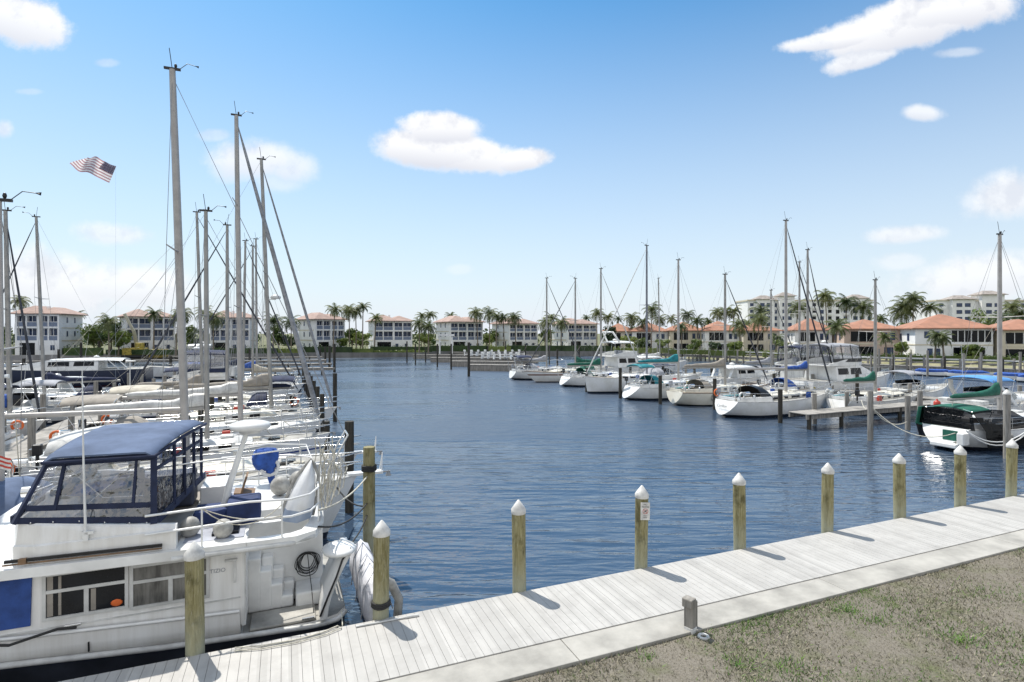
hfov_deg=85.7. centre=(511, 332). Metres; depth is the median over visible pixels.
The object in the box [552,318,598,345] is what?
condo building
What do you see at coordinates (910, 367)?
piling
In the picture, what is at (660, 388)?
piling
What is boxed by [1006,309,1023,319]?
palm tree
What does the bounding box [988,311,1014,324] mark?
palm tree
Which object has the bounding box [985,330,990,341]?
window
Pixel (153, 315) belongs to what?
palm tree
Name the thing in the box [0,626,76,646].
mooring line
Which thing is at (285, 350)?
hedge
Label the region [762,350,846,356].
hedge
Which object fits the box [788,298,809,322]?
palm tree
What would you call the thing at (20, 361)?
dock
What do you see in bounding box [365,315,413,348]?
condo building
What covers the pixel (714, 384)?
piling
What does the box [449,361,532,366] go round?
dock
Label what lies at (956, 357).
hedge
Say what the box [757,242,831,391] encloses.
sailboat
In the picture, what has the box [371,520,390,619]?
dock piling
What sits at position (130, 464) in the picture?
piling
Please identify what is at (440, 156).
sky
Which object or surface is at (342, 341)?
tree
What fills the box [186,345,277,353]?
hedge
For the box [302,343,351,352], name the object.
hedge
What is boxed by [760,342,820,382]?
motorboat
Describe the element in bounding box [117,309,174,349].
condo building
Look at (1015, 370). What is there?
shore boardwalk
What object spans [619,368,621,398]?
piling
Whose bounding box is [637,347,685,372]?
motorboat
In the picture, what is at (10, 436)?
sailboat
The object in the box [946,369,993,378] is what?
covered skiff
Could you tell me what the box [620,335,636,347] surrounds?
tree
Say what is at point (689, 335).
house
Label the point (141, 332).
window
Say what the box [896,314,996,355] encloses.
house
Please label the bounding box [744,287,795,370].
sailboat
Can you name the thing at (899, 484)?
dock piling
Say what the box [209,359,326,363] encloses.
dock
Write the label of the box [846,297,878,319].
palm tree
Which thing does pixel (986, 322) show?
tree
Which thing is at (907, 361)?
shore boardwalk
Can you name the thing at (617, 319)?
palm tree
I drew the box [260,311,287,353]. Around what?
palm tree
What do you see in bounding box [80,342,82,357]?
piling
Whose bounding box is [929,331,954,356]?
palm tree
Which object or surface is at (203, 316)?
palm tree
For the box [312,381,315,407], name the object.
piling
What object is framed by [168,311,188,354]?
palm tree
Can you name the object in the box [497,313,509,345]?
palm tree
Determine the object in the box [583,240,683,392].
sailboat
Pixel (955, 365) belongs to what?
shore bank
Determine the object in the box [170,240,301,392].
sailboat
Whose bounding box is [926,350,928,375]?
piling
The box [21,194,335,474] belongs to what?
sailboat
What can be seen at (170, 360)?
piling
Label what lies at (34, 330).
window
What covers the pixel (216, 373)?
motorboat
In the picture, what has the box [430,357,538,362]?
dock
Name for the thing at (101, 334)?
tree
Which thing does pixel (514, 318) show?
palm tree
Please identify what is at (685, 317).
palm tree
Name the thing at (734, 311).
palm tree
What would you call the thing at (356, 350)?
hedge
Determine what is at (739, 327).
palm tree
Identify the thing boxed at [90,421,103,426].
dock
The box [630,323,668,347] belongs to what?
house
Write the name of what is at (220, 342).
condo building
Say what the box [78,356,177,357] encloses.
dock
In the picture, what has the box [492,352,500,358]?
boat lift
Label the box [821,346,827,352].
window
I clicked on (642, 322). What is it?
palm tree
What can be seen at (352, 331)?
tree
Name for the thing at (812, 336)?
house
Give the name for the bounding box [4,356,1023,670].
water
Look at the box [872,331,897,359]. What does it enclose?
palm tree
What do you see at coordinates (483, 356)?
boat lift
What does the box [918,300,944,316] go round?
palm tree
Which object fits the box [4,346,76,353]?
hedge
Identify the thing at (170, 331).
window
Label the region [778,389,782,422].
piling
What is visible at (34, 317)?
window
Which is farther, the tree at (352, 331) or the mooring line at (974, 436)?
the tree at (352, 331)
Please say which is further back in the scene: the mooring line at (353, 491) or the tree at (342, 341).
the tree at (342, 341)
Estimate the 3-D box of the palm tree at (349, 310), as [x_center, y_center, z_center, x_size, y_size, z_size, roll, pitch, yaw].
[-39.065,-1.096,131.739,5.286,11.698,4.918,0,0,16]
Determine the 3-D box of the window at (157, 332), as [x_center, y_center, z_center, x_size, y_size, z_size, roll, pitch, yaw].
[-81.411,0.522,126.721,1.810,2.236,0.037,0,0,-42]
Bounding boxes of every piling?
[27,418,35,456]
[40,394,45,429]
[68,410,74,430]
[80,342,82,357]
[93,381,97,394]
[127,373,130,384]
[128,462,139,468]
[162,443,170,461]
[169,356,171,365]
[183,541,204,656]
[198,410,203,422]
[209,397,213,410]
[307,372,310,400]
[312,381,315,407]
[316,386,319,406]
[320,394,324,431]
[324,421,329,453]
[328,346,330,366]
[333,344,335,371]
[333,373,336,421]
[345,421,353,512]
[361,446,376,552]
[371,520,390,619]
[406,341,407,362]
[450,344,451,369]
[467,342,469,376]
[511,500,525,592]
[585,368,587,391]
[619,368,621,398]
[634,485,649,569]
[658,375,661,403]
[713,378,716,409]
[732,473,745,549]
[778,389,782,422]
[812,393,816,423]
[821,463,834,532]
[845,392,848,406]
[855,374,858,389]
[867,391,873,440]
[878,349,879,371]
[892,453,905,518]
[905,395,910,429]
[908,383,911,392]
[909,354,911,370]
[917,391,922,409]
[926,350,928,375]
[943,357,945,368]
[954,445,966,507]
[962,353,964,370]
[980,352,982,370]
[1002,389,1010,458]
[1005,439,1018,497]
[1017,385,1021,391]
[1019,352,1021,372]
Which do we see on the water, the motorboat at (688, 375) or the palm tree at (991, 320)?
the motorboat at (688, 375)
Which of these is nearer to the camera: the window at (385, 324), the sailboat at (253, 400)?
the sailboat at (253, 400)
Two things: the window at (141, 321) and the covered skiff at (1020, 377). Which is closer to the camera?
the covered skiff at (1020, 377)
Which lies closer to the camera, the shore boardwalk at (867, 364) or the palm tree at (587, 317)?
the shore boardwalk at (867, 364)
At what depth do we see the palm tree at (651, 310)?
139.92 m
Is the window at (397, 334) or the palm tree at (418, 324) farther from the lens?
the window at (397, 334)
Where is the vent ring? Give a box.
[697,633,709,639]
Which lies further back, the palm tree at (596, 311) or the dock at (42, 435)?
the palm tree at (596, 311)
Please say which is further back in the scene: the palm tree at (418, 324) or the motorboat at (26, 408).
the palm tree at (418, 324)
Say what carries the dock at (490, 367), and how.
on the water
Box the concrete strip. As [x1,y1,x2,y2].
[383,530,1023,681]
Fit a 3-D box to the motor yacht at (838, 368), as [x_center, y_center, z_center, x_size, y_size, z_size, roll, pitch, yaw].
[32.288,3.400,53.619,13.520,6.301,4.472,0,0,-22]
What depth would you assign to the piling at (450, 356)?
92.14 m
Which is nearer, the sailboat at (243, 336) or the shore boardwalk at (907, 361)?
the sailboat at (243, 336)
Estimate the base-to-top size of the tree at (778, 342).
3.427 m
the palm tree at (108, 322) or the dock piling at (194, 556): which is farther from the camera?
the palm tree at (108, 322)
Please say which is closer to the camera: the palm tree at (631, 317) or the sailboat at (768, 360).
the sailboat at (768, 360)
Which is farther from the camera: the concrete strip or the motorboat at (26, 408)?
the motorboat at (26, 408)
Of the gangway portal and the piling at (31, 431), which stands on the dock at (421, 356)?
the gangway portal
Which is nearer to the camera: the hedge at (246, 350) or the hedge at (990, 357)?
the hedge at (990, 357)
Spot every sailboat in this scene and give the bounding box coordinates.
[0,191,390,538]
[2,202,51,435]
[3,207,126,403]
[4,374,23,444]
[5,48,381,485]
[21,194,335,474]
[49,101,327,439]
[100,147,340,432]
[117,215,298,415]
[124,202,304,401]
[163,233,306,392]
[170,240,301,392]
[177,235,303,380]
[502,276,580,379]
[522,276,607,381]
[554,266,642,386]
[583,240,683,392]
[622,254,721,400]
[637,278,687,366]
[666,270,769,405]
[714,211,834,417]
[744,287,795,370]
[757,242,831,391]
[765,256,831,376]
[825,274,923,414]
[915,222,1023,450]
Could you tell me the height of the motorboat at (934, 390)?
5.600 m
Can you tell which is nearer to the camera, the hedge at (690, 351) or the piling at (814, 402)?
the piling at (814, 402)
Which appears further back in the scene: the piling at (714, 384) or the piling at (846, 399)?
the piling at (714, 384)
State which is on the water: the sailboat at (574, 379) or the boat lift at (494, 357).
the sailboat at (574, 379)
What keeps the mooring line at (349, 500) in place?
attached to the piling at (369, 467)
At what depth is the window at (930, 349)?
97.26 m
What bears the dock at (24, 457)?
in the water
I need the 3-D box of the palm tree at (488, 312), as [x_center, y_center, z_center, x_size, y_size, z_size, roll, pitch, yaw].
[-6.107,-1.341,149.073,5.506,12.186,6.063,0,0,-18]
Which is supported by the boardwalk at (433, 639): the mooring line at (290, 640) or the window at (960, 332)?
the mooring line at (290, 640)
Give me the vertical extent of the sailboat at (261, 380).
17.652 m
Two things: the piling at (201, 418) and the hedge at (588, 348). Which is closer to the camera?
the piling at (201, 418)
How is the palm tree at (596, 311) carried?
on the land
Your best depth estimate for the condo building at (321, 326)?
140.93 m
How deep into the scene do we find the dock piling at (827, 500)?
14.32 m
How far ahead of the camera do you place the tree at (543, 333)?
164.41 m
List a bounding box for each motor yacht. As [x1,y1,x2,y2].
[4,336,152,386]
[578,331,661,371]
[788,337,889,390]
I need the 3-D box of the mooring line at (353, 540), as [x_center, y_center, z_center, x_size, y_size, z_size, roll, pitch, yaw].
[-3.656,4.596,12.767,0.036,0.527,3.378,0,0,-4]
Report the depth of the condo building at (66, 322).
116.53 m
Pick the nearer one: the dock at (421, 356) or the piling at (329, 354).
the piling at (329, 354)
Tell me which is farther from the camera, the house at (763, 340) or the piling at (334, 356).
the house at (763, 340)
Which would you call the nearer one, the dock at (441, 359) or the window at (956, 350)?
the window at (956, 350)
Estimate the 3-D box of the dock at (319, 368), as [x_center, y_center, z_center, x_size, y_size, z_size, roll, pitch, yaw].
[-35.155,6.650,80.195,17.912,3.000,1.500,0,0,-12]
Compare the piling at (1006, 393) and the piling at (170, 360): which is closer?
the piling at (1006, 393)
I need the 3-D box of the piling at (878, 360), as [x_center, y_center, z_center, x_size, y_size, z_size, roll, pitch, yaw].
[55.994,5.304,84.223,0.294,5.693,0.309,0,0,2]
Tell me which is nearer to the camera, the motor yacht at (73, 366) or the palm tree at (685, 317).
the motor yacht at (73, 366)
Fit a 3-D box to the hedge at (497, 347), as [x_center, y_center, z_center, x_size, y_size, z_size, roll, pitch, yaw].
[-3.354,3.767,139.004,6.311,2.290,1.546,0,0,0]
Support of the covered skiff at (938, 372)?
on the water
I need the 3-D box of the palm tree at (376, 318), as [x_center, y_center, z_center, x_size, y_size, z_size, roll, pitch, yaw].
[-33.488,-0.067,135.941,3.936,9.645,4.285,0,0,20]
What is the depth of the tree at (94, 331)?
120.33 m
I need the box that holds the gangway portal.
[437,334,453,353]
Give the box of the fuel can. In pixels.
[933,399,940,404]
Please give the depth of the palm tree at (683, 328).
131.81 m
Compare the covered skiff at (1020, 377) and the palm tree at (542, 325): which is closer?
the covered skiff at (1020, 377)
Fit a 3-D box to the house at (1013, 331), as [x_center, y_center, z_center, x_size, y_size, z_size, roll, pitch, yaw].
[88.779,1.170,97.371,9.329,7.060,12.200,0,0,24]
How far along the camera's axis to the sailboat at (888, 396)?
43.00 m
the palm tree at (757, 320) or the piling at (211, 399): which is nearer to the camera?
the piling at (211, 399)
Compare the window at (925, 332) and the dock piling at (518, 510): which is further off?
the window at (925, 332)
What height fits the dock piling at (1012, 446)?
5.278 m
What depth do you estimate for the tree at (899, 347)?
99.74 m
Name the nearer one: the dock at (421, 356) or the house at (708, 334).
the dock at (421, 356)
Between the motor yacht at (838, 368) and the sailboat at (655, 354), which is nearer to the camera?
the motor yacht at (838, 368)
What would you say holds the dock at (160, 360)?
in the water
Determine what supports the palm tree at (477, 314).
on the land
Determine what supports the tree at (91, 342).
on the land
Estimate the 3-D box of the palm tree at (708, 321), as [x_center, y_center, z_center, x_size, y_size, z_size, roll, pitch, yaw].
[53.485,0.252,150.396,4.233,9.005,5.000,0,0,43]
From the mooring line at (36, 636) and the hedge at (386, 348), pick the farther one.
the hedge at (386, 348)
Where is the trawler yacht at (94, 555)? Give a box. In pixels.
[0,366,356,681]
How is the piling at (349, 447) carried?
in the water
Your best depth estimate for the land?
218.15 m
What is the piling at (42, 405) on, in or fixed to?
in the water
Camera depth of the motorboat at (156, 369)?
75.04 m
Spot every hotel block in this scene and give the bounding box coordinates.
[735,292,873,338]
[911,291,1023,324]
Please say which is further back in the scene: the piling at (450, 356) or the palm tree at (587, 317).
the palm tree at (587, 317)
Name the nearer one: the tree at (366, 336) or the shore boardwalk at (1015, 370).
the shore boardwalk at (1015, 370)
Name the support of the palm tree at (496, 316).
on the land
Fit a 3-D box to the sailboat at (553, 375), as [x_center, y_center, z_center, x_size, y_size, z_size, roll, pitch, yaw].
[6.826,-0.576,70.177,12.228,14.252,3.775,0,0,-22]
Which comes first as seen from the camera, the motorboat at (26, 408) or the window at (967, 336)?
the motorboat at (26, 408)
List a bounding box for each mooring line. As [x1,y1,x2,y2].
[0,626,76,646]
[234,609,342,650]
[318,476,366,510]
[318,503,366,527]
[337,487,362,506]
[352,515,367,541]
[873,408,954,436]
[965,430,1023,445]
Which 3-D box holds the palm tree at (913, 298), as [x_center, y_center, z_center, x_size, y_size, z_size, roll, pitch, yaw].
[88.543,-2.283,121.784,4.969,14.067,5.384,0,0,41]
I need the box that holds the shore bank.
[660,353,1022,372]
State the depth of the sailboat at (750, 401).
41.28 m
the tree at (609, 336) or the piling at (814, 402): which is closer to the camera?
the piling at (814, 402)
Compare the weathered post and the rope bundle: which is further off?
the rope bundle
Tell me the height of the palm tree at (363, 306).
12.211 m
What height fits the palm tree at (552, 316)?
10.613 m
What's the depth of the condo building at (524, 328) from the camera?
163.26 m
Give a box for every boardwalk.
[60,494,1023,681]
[619,347,718,360]
[716,349,880,371]
[873,355,1018,372]
[1013,359,1023,372]
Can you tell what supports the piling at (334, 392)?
in the water
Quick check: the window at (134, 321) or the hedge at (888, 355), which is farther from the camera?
the window at (134, 321)
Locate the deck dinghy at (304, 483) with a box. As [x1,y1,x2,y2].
[280,458,319,522]
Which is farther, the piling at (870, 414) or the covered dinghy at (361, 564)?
the piling at (870, 414)
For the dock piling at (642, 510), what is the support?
in the water
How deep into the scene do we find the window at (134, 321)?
123.67 m
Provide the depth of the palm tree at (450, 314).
175.22 m
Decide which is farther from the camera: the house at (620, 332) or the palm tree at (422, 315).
the palm tree at (422, 315)
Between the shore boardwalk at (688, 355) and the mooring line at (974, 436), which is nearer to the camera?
the mooring line at (974, 436)
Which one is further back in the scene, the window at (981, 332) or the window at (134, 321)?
the window at (134, 321)
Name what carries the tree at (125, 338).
on the land
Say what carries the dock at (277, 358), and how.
in the water
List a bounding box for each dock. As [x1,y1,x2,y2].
[4,361,38,362]
[5,378,178,459]
[16,454,33,468]
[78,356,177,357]
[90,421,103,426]
[132,359,224,364]
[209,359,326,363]
[215,356,322,359]
[245,367,334,374]
[258,363,331,367]
[412,354,538,358]
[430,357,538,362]
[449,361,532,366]
[470,364,524,370]
[570,366,937,400]
[788,400,930,429]
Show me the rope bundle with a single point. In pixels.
(332, 466)
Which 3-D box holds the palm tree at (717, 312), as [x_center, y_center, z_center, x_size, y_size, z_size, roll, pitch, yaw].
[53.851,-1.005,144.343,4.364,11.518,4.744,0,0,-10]
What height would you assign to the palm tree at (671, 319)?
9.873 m
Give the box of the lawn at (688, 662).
[510,548,1023,681]
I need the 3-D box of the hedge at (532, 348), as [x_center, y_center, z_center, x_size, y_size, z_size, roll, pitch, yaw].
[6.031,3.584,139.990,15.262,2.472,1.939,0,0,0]
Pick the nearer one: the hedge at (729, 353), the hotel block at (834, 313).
the hedge at (729, 353)
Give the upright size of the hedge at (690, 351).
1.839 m
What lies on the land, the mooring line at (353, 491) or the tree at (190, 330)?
the tree at (190, 330)
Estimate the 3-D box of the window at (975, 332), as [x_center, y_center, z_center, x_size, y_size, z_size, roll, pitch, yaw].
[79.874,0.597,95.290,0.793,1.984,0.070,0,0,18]
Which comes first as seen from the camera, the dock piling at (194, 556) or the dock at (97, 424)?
the dock piling at (194, 556)
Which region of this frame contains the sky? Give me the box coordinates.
[0,0,1023,333]
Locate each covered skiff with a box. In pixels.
[914,368,947,376]
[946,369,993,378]
[993,372,1022,380]
[1016,373,1023,382]
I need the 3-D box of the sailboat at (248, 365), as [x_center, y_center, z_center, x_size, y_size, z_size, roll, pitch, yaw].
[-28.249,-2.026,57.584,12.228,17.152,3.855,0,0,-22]
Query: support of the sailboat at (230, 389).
on the water
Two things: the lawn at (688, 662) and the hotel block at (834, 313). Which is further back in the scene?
the hotel block at (834, 313)
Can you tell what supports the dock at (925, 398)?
in the water
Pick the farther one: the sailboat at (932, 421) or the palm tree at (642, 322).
the palm tree at (642, 322)
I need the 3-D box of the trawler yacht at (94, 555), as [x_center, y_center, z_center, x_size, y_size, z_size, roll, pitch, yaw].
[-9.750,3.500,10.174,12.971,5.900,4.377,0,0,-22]
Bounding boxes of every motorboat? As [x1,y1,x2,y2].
[4,384,39,430]
[12,349,105,392]
[13,353,85,423]
[149,344,213,377]
[172,341,303,394]
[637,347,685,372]
[644,340,702,379]
[700,350,778,384]
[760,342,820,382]
[880,362,947,396]
[930,347,1023,410]
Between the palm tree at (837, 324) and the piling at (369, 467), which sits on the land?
the palm tree at (837, 324)
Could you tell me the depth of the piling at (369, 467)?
14.40 m
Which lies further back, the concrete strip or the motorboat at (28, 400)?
the motorboat at (28, 400)
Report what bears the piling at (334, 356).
in the water
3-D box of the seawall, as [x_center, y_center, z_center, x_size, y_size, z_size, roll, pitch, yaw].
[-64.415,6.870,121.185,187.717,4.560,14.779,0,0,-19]
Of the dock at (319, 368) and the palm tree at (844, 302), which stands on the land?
the palm tree at (844, 302)
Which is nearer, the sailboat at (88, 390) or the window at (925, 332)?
the sailboat at (88, 390)
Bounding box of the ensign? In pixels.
[0,456,10,470]
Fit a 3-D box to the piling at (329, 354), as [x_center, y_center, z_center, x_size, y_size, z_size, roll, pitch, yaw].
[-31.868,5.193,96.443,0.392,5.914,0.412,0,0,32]
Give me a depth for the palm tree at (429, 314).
167.43 m
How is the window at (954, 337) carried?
in the house at (913, 334)
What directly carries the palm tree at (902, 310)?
on the land
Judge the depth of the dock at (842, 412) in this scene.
36.78 m
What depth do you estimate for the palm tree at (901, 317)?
124.36 m
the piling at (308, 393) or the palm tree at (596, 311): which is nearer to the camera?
the piling at (308, 393)
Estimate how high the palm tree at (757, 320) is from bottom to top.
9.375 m
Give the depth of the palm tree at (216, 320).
119.90 m
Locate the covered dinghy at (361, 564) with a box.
[349,539,402,621]
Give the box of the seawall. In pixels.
[4,351,608,360]
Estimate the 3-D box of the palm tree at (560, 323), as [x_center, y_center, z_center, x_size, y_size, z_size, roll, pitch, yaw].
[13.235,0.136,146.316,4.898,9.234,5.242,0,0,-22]
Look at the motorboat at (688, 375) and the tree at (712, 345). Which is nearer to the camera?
the motorboat at (688, 375)
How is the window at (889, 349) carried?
in the house at (864, 339)
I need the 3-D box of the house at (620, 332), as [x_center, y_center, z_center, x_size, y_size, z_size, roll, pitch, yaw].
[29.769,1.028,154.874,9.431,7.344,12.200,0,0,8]
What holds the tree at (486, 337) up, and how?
on the land
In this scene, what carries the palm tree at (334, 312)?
on the land
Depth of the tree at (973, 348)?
93.45 m
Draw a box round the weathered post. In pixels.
[682,595,697,634]
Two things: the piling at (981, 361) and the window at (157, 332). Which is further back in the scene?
the window at (157, 332)
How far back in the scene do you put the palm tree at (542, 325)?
141.53 m
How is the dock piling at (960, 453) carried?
in the water
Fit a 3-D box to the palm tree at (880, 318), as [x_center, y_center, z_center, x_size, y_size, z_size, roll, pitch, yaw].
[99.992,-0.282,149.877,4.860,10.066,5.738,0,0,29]
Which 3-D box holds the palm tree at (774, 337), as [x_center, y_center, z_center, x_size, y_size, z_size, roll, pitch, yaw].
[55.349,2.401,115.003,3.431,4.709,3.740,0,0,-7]
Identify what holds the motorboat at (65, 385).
on the water
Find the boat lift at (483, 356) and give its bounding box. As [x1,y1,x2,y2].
[481,352,489,358]
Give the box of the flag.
[70,156,115,182]
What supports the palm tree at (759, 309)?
on the land
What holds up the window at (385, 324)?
in the condo building at (396, 331)
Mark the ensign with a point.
(5, 463)
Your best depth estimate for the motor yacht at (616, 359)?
73.35 m
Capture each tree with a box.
[10,295,32,309]
[75,321,116,347]
[85,334,105,347]
[93,313,123,355]
[98,318,122,349]
[103,330,132,354]
[144,306,163,348]
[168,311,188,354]
[170,308,194,324]
[186,325,203,347]
[193,305,217,346]
[202,310,224,349]
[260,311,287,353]
[270,327,282,348]
[280,335,295,348]
[281,315,300,348]
[324,303,341,352]
[335,338,348,346]
[339,303,358,352]
[344,328,361,346]
[348,306,362,347]
[351,332,371,348]
[356,302,371,347]
[368,313,382,346]
[410,317,428,352]
[416,312,426,346]
[416,332,433,346]
[419,320,436,352]
[425,309,437,346]
[444,312,457,317]
[467,306,484,344]
[481,306,497,345]
[483,333,494,344]
[487,329,498,344]
[490,311,502,345]
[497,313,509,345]
[505,311,522,344]
[537,317,553,345]
[538,330,554,341]
[544,311,559,345]
[553,316,570,345]
[581,314,591,320]
[590,308,604,345]
[599,311,614,324]
[602,325,616,345]
[614,315,623,323]
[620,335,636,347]
[623,312,639,328]
[634,315,650,328]
[635,337,649,347]
[641,301,663,346]
[650,314,665,326]
[655,339,670,347]
[663,314,676,324]
[673,321,688,343]
[680,309,696,322]
[686,314,705,348]
[686,339,702,349]
[701,317,713,325]
[708,341,721,348]
[709,307,723,321]
[719,305,734,322]
[726,305,741,320]
[726,341,743,350]
[728,318,750,350]
[745,311,769,346]
[749,302,769,317]
[769,333,783,351]
[773,339,794,351]
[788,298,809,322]
[813,288,836,325]
[823,318,851,352]
[833,293,858,321]
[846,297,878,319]
[871,313,888,323]
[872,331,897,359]
[883,303,919,325]
[888,296,920,322]
[893,341,909,352]
[901,291,926,320]
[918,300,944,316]
[925,329,951,361]
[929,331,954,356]
[959,344,985,355]
[968,308,994,324]
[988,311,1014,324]
[1002,298,1023,317]
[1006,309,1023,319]
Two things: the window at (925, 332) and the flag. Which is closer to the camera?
the flag
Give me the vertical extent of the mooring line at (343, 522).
0.739 m
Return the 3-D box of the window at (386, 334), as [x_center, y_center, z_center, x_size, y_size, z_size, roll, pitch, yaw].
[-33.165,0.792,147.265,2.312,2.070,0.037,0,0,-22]
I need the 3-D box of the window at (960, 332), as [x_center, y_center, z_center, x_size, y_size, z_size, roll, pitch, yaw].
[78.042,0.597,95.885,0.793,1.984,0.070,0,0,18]
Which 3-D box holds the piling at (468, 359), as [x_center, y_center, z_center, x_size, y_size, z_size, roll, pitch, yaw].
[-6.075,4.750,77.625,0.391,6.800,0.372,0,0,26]
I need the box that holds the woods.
[4,323,783,345]
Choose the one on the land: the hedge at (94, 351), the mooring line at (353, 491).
the hedge at (94, 351)
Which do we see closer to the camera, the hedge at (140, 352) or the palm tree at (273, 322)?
the hedge at (140, 352)
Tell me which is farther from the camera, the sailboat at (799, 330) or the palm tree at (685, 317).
the palm tree at (685, 317)
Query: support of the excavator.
on the water
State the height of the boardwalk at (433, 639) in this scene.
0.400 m
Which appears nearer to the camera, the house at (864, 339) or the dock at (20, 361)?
the dock at (20, 361)
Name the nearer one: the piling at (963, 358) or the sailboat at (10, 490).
the sailboat at (10, 490)
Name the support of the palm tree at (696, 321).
on the land
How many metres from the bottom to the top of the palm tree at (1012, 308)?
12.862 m
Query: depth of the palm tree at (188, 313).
117.64 m
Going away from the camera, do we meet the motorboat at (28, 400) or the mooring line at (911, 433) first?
the mooring line at (911, 433)
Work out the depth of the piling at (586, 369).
57.25 m
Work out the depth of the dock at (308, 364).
91.98 m
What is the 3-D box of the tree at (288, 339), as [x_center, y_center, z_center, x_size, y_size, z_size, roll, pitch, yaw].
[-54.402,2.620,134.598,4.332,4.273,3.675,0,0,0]
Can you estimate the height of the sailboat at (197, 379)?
16.052 m
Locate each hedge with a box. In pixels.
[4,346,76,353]
[64,343,103,355]
[106,345,177,355]
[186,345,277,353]
[278,346,297,352]
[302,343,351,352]
[352,346,373,352]
[370,344,431,352]
[374,349,426,352]
[430,342,486,351]
[486,343,510,351]
[507,342,564,351]
[563,342,612,351]
[613,346,671,352]
[669,347,713,354]
[708,348,769,356]
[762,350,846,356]
[843,352,913,359]
[906,352,1003,361]
[985,352,1023,362]
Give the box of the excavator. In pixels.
[107,313,177,361]
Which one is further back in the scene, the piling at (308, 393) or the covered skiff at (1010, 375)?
the covered skiff at (1010, 375)
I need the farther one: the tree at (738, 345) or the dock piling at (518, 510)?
the tree at (738, 345)
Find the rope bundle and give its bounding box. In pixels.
[313,430,348,509]
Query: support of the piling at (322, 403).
in the water
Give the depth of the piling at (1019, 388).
43.50 m
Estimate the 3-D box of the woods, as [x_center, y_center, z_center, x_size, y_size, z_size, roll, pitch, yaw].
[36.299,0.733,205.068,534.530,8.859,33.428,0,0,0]
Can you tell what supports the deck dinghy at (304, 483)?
on the trawler yacht at (94, 555)
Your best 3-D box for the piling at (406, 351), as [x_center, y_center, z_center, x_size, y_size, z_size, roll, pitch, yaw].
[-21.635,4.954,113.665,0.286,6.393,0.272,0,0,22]
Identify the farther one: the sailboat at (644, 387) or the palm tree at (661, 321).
the palm tree at (661, 321)
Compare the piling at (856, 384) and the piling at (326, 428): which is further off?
the piling at (856, 384)
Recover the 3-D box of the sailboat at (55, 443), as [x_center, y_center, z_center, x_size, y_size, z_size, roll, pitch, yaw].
[-10.982,-1.626,19.159,12.932,16.352,4.062,0,0,-22]
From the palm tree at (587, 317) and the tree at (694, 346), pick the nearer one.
the tree at (694, 346)
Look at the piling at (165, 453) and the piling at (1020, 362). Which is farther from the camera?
the piling at (1020, 362)
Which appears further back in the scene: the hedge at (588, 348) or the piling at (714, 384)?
the hedge at (588, 348)
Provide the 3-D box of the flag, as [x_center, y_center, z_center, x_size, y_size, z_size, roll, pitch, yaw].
[-46.839,-6.935,62.084,4.780,26.170,1.890,0,0,0]
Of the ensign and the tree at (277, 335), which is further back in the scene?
the tree at (277, 335)
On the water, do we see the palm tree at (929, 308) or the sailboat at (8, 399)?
the sailboat at (8, 399)
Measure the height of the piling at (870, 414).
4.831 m
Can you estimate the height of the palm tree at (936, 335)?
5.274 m
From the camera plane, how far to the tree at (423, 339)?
151.70 m
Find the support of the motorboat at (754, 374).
on the water
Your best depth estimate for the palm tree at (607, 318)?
157.50 m
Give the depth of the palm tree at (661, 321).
154.30 m
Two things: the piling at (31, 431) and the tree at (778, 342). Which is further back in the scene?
the tree at (778, 342)
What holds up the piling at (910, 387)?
in the water
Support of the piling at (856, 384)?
in the water
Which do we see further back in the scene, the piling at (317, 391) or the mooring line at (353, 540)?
the piling at (317, 391)
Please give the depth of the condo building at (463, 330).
152.94 m
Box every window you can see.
[30,316,36,321]
[30,329,36,335]
[129,319,136,323]
[139,319,149,323]
[139,330,149,335]
[155,330,161,335]
[164,330,172,335]
[384,323,391,326]
[384,332,391,336]
[395,332,401,336]
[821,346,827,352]
[884,347,892,354]
[924,331,929,337]
[927,348,932,355]
[952,330,956,341]
[953,347,960,355]
[958,330,963,341]
[965,330,970,341]
[972,330,977,341]
[979,330,983,341]
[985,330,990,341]
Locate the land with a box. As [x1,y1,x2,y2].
[4,334,783,354]
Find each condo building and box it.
[11,306,88,354]
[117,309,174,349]
[210,310,260,347]
[296,312,346,346]
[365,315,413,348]
[433,315,484,345]
[490,319,537,345]
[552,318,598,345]
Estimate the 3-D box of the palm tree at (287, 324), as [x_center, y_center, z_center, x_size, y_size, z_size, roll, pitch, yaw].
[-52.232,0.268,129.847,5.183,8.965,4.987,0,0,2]
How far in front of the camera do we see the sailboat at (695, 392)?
47.44 m
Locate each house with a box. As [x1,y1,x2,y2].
[602,323,632,347]
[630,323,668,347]
[666,322,700,349]
[699,321,738,349]
[740,324,782,351]
[783,318,831,352]
[832,319,899,354]
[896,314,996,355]
[990,319,1023,356]
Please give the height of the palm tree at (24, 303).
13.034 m
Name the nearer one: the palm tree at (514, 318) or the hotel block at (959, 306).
the palm tree at (514, 318)
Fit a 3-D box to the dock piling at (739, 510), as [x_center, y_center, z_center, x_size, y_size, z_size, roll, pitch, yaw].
[5.495,6.013,13.292,0.312,5.275,0.307,0,-1,-36]
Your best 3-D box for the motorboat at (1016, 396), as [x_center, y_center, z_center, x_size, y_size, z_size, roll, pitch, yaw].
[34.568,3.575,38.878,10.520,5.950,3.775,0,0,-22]
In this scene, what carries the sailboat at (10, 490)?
on the water
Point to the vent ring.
(700, 635)

